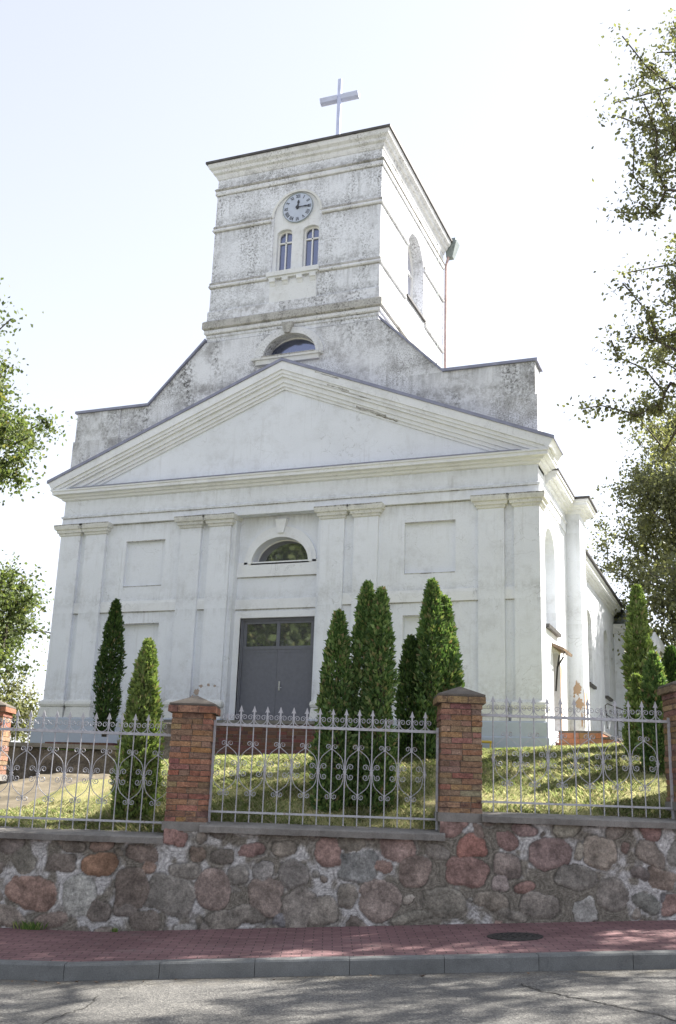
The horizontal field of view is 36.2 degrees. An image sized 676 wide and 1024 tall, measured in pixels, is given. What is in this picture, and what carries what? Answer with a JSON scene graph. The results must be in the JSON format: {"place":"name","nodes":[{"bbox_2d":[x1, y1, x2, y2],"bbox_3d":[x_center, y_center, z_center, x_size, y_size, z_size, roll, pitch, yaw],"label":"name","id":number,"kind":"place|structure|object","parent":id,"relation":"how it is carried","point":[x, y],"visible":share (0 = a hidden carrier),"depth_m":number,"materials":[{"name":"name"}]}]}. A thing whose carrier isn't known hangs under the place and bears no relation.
{"place":"outdoors","nodes":[
{"label":"outdoors","id":0,"kind":"place"},
{"bbox_2d":[0,773,112,809],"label":"path","id":1,"kind":"structure","parent":0,"point":[28,787],"depth_m":16.53,"materials":[{"name":"white concrete"}]},
{"bbox_2d":[0,701,15,780],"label":"brick pillar","id":2,"kind":"structure","parent":1,"relation":"on","point":[7,711],"depth_m":17.00,"materials":[{"name":"brick"}]},
{"bbox_2d":[42,744,611,756],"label":"green grass","id":3,"kind":"structure","parent":0,"point":[293,755],"depth_m":22.06,"materials":[{"name":"green plant"}]},
{"bbox_2d":[0,742,671,832],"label":"lawn","id":4,"kind":"structure","parent":0,"point":[82,787],"depth_m":13.54,"materials":[{"name":"plant"}]},
{"bbox_2d":[0,277,76,505],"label":"oak tree","id":5,"kind":"object","parent":4,"relation":"on","point":[11,432],"visible":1,"depth_m":34.13,"materials":[{"name":"green plant"}]},
{"bbox_2d":[92,598,127,736],"bbox_3d":[-5.242,3.560,23.864,0.805,3.195,0.759,-3,-16,17],"label":"thuja","id":6,"kind":"object","parent":4,"relation":"on","point":[111,664],"visible":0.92,"depth_m":23.68,"materials":[{"name":"green plant"}]},
{"bbox_2d":[109,637,165,818],"bbox_3d":[-2.547,2.848,13.344,0.706,2.505,0.718,11,-18,-30],"label":"thuja","id":7,"kind":"object","parent":4,"relation":"on","point":[143,700],"visible":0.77,"depth_m":13.18,"materials":[{"name":"green plant"}]},
{"bbox_2d":[145,722,171,759],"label":"stair cheek wall","id":8,"kind":"structure","parent":4,"relation":"on","point":[166,743],"depth_m":19.07,"materials":[{"name":"grey concrete"}]},
{"bbox_2d":[307,608,357,811],"bbox_3d":[-0.029,2.652,13.538,0.744,2.840,0.721,4,-15,-9],"label":"thuja","id":9,"kind":"object","parent":4,"relation":"on","point":[335,690],"visible":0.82,"depth_m":13.37,"materials":[{"name":"green plant"}]},
{"bbox_2d":[340,579,384,806],"bbox_3d":[0.355,2.478,13.689,0.674,3.242,0.695,-11,-20,41],"label":"thuja","id":10,"kind":"object","parent":4,"relation":"on","point":[363,607],"visible":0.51,"depth_m":13.64,"materials":[{"name":"green plant"}]},
{"bbox_2d":[355,586,400,813],"bbox_3d":[0.526,2.487,13.476,0.592,3.125,0.622,2,-15,2],"label":"thuja","id":11,"kind":"object","parent":4,"relation":"on","point":[383,682],"visible":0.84,"depth_m":13.34,"materials":[{"name":"green plant"}]},
{"bbox_2d":[394,634,425,757],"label":"thuja","id":12,"kind":"object","parent":4,"relation":"on","point":[405,690],"visible":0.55,"depth_m":16.17,"materials":[{"name":"green plant"}]},
{"bbox_2d":[407,577,454,759],"bbox_3d":[1.470,2.657,16.344,0.795,3.329,0.743,8,-17,-22],"label":"thuja","id":13,"kind":"object","parent":4,"relation":"on","point":[430,640],"visible":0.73,"depth_m":16.27,"materials":[{"name":"green plant"}]},
{"bbox_2d":[425,594,464,754],"bbox_3d":[1.672,2.809,16.450,0.782,3.067,0.797,4,-15,-6],"label":"thuja","id":14,"kind":"object","parent":4,"relation":"on","point":[455,674],"visible":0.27,"depth_m":16.48,"materials":[{"name":"green plant"}]},
{"bbox_2d":[559,731,623,745],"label":"side steps","id":15,"kind":"structure","parent":4,"relation":"on","point":[579,736],"depth_m":24.45,"materials":[{"name":"red brick"}]},
{"bbox_2d":[605,703,623,740],"bbox_3d":[6.539,5.003,24.326,0.489,0.994,0.032,-4,-16,21],"label":"handrail","id":16,"kind":"object","parent":15,"relation":"on","point":[610,717],"visible":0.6,"depth_m":24.39,"materials":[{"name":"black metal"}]},
{"bbox_2d":[556,5,675,474],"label":"lime tree","id":17,"kind":"object","parent":4,"relation":"on","point":[655,408],"visible":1,"depth_m":17.57,"materials":[{"name":"green plant"}]},
{"bbox_2d":[619,672,642,754],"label":"thuja","id":18,"kind":"object","parent":4,"relation":"on","point":[633,695],"visible":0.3,"depth_m":15.61,"materials":[{"name":"green plant"}]},
{"bbox_2d":[620,583,657,730],"bbox_3d":[4.934,2.639,16.956,0.658,3.007,0.695,8,-16,-21],"label":"thuja","id":19,"kind":"object","parent":4,"relation":"on","point":[638,632],"visible":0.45,"depth_m":17.01,"materials":[{"name":"green plant"}]},
{"bbox_2d":[634,650,667,774],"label":"thuja","id":20,"kind":"object","parent":4,"relation":"on","point":[654,678],"visible":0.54,"depth_m":14.62,"materials":[{"name":"green plant"}]},
{"bbox_2d":[0,969,675,1023],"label":"road","id":21,"kind":"structure","parent":0,"point":[640,996],"depth_m":8.40,"materials":[{"name":"grey asphalt"}]},
{"bbox_2d":[0,920,675,961],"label":"pavement","id":22,"kind":"structure","parent":0,"point":[59,945],"depth_m":10.75,"materials":[{"name":"red brick"}]},
{"bbox_2d":[13,921,49,929],"bbox_3d":[-3.479,4.670,11.687,0.427,0.100,0.067,2,-15,0],"label":"weed tuft","id":23,"kind":"object","parent":22,"relation":"on","point":[26,926],"visible":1,"depth_m":11.68,"materials":[{"name":"green plant"}]},
{"bbox_2d":[487,932,542,940],"bbox_3d":[1.861,4.471,10.865,0.590,0.039,0.590,-1,-15,-1],"label":"manhole cover","id":24,"kind":"object","parent":22,"relation":"on","point":[513,936],"visible":0.98,"depth_m":10.80,"materials":[{"name":"metal"}]},
{"bbox_2d":[0,0,675,741],"label":"sky","id":25,"kind":"structure","parent":0,"point":[113,113],"materials":[{"name":"white"}]},
{"bbox_3d":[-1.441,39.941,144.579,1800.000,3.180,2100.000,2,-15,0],"label":"ground","id":26,"kind":"structure","parent":0,"visible":0},
{"bbox_2d":[0,663,44,742],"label":"birch sapling","id":27,"kind":"object","parent":26,"relation":"on","point":[23,709],"visible":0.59,"depth_m":37.54,"materials":[{"name":"green plant"}]},
{"bbox_2d":[0,550,53,693],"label":"oak tree","id":28,"kind":"object","parent":26,"relation":"on","point":[19,608],"visible":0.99,"depth_m":37.60,"materials":[{"name":"green plant"}]},
{"bbox_2d":[0,742,118,784],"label":"retaining wall","id":29,"kind":"structure","parent":26,"relation":"on","point":[46,762],"depth_m":18.37,"materials":[{"name":"concrete"}]},
{"bbox_2d":[45,719,341,754],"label":"front steps","id":30,"kind":"structure","parent":26,"relation":"on","point":[246,737],"depth_m":23.95,"materials":[{"name":"grey concrete"}]},
{"bbox_2d":[30,78,643,748],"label":"church","id":31,"kind":"structure","parent":26,"relation":"on","point":[284,462],"depth_m":28.14,"materials":[{"name":"white paint"}]},
{"bbox_2d":[236,617,314,720],"bbox_3d":[-1.611,4.120,26.989,2.160,2.730,0.126,-4,-16,21],"label":"entrance door","id":32,"kind":"structure","parent":31,"relation":"in","point":[276,658],"depth_m":27.03,"materials":[{"name":"grey paint"}]},
{"bbox_2d":[258,540,307,561],"bbox_3d":[-1.419,1.101,27.999,1.680,0.715,0.070,-4,-16,21],"label":"window","id":33,"kind":"structure","parent":31,"relation":"in","point":[283,550],"depth_m":28.04,"materials":[{"name":"white glass"}]},
{"bbox_2d":[277,231,291,270],"bbox_3d":[-1.515,-7.555,30.164,0.480,1.380,0.074,-4,-16,21],"label":"window","id":34,"kind":"structure","parent":31,"relation":"in","point":[285,239],"depth_m":30.19,"materials":[{"name":"glass"}]},
{"bbox_2d":[271,338,314,354],"bbox_3d":[-1.244,-4.620,29.281,1.640,0.655,0.070,-4,-16,21],"label":"window","id":35,"kind":"structure","parent":31,"relation":"in","point":[294,344],"depth_m":29.32,"materials":[{"name":"white glass"}]},
{"bbox_2d":[303,227,318,265],"bbox_3d":[-0.737,-7.609,29.865,0.490,1.380,0.074,-4,-16,21],"label":"window","id":36,"kind":"structure","parent":31,"relation":"in","point":[311,234],"depth_m":29.90,"materials":[{"name":"glass"}]},
{"bbox_2d":[407,246,412,299],"bbox_3d":[2.061,-7.417,32.158,0.075,2.410,1.660,-4,-16,21],"label":"window","id":37,"kind":"structure","parent":31,"relation":"in","point":[410,264],"depth_m":32.76,"materials":[{"name":"glass"}]},
{"bbox_2d":[0,810,675,931],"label":"stone wall","id":38,"kind":"structure","parent":26,"relation":"on","point":[501,867],"depth_m":11.91,"materials":[{"name":"stone"}]},
{"bbox_2d":[0,710,170,831],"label":"iron fence","id":39,"kind":"object","parent":38,"relation":"on","point":[64,772],"visible":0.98,"depth_m":12.45,"materials":[{"name":"grey metal"}]},
{"bbox_2d":[161,696,220,830],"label":"brick pillar","id":40,"kind":"structure","parent":38,"relation":"on","point":[189,771],"depth_m":12.24,"materials":[{"name":"brick"}]},
{"bbox_2d":[208,706,438,829],"bbox_3d":[-0.158,3.057,12.387,2.739,1.405,0.229,2,-15,0],"label":"iron fence","id":41,"kind":"object","parent":38,"relation":"on","point":[344,774],"visible":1,"depth_m":12.48,"materials":[{"name":"grey metal"}]},
{"bbox_2d":[433,687,485,822],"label":"brick pillar","id":42,"kind":"structure","parent":38,"relation":"on","point":[459,726],"depth_m":12.30,"materials":[{"name":"brick"}]},
{"bbox_2d":[481,696,674,818],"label":"iron fence","id":43,"kind":"object","parent":38,"relation":"on","point":[574,718],"visible":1,"depth_m":12.54,"materials":[{"name":"grey metal"}]},
{"bbox_2d":[657,681,675,810],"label":"brick pillar","id":44,"kind":"structure","parent":38,"relation":"on","point":[666,693],"depth_m":12.60,"materials":[{"name":"brick"}]},
{"bbox_2d":[0,950,675,980],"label":"kerb","id":45,"kind":"structure","parent":26,"relation":"on","point":[32,970],"depth_m":9.68,"materials":[{"name":"concrete"}]},
{"bbox_2d":[584,393,675,660],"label":"maple tree","id":46,"kind":"object","parent":26,"relation":"on","point":[650,493],"visible":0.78,"depth_m":44.28,"materials":[{"name":"green plant"}]},
{"bbox_2d":[613,469,675,660],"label":"maple tree","id":47,"kind":"object","parent":26,"relation":"on","point":[657,599],"visible":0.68,"depth_m":37.05,"materials":[{"name":"green plant"}]},
{"bbox_2d":[661,645,675,682],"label":"thuja","id":48,"kind":"object","parent":26,"relation":"on","point":[669,659],"visible":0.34,"depth_m":19.89,"materials":[{"name":"green plant"}]}
]}

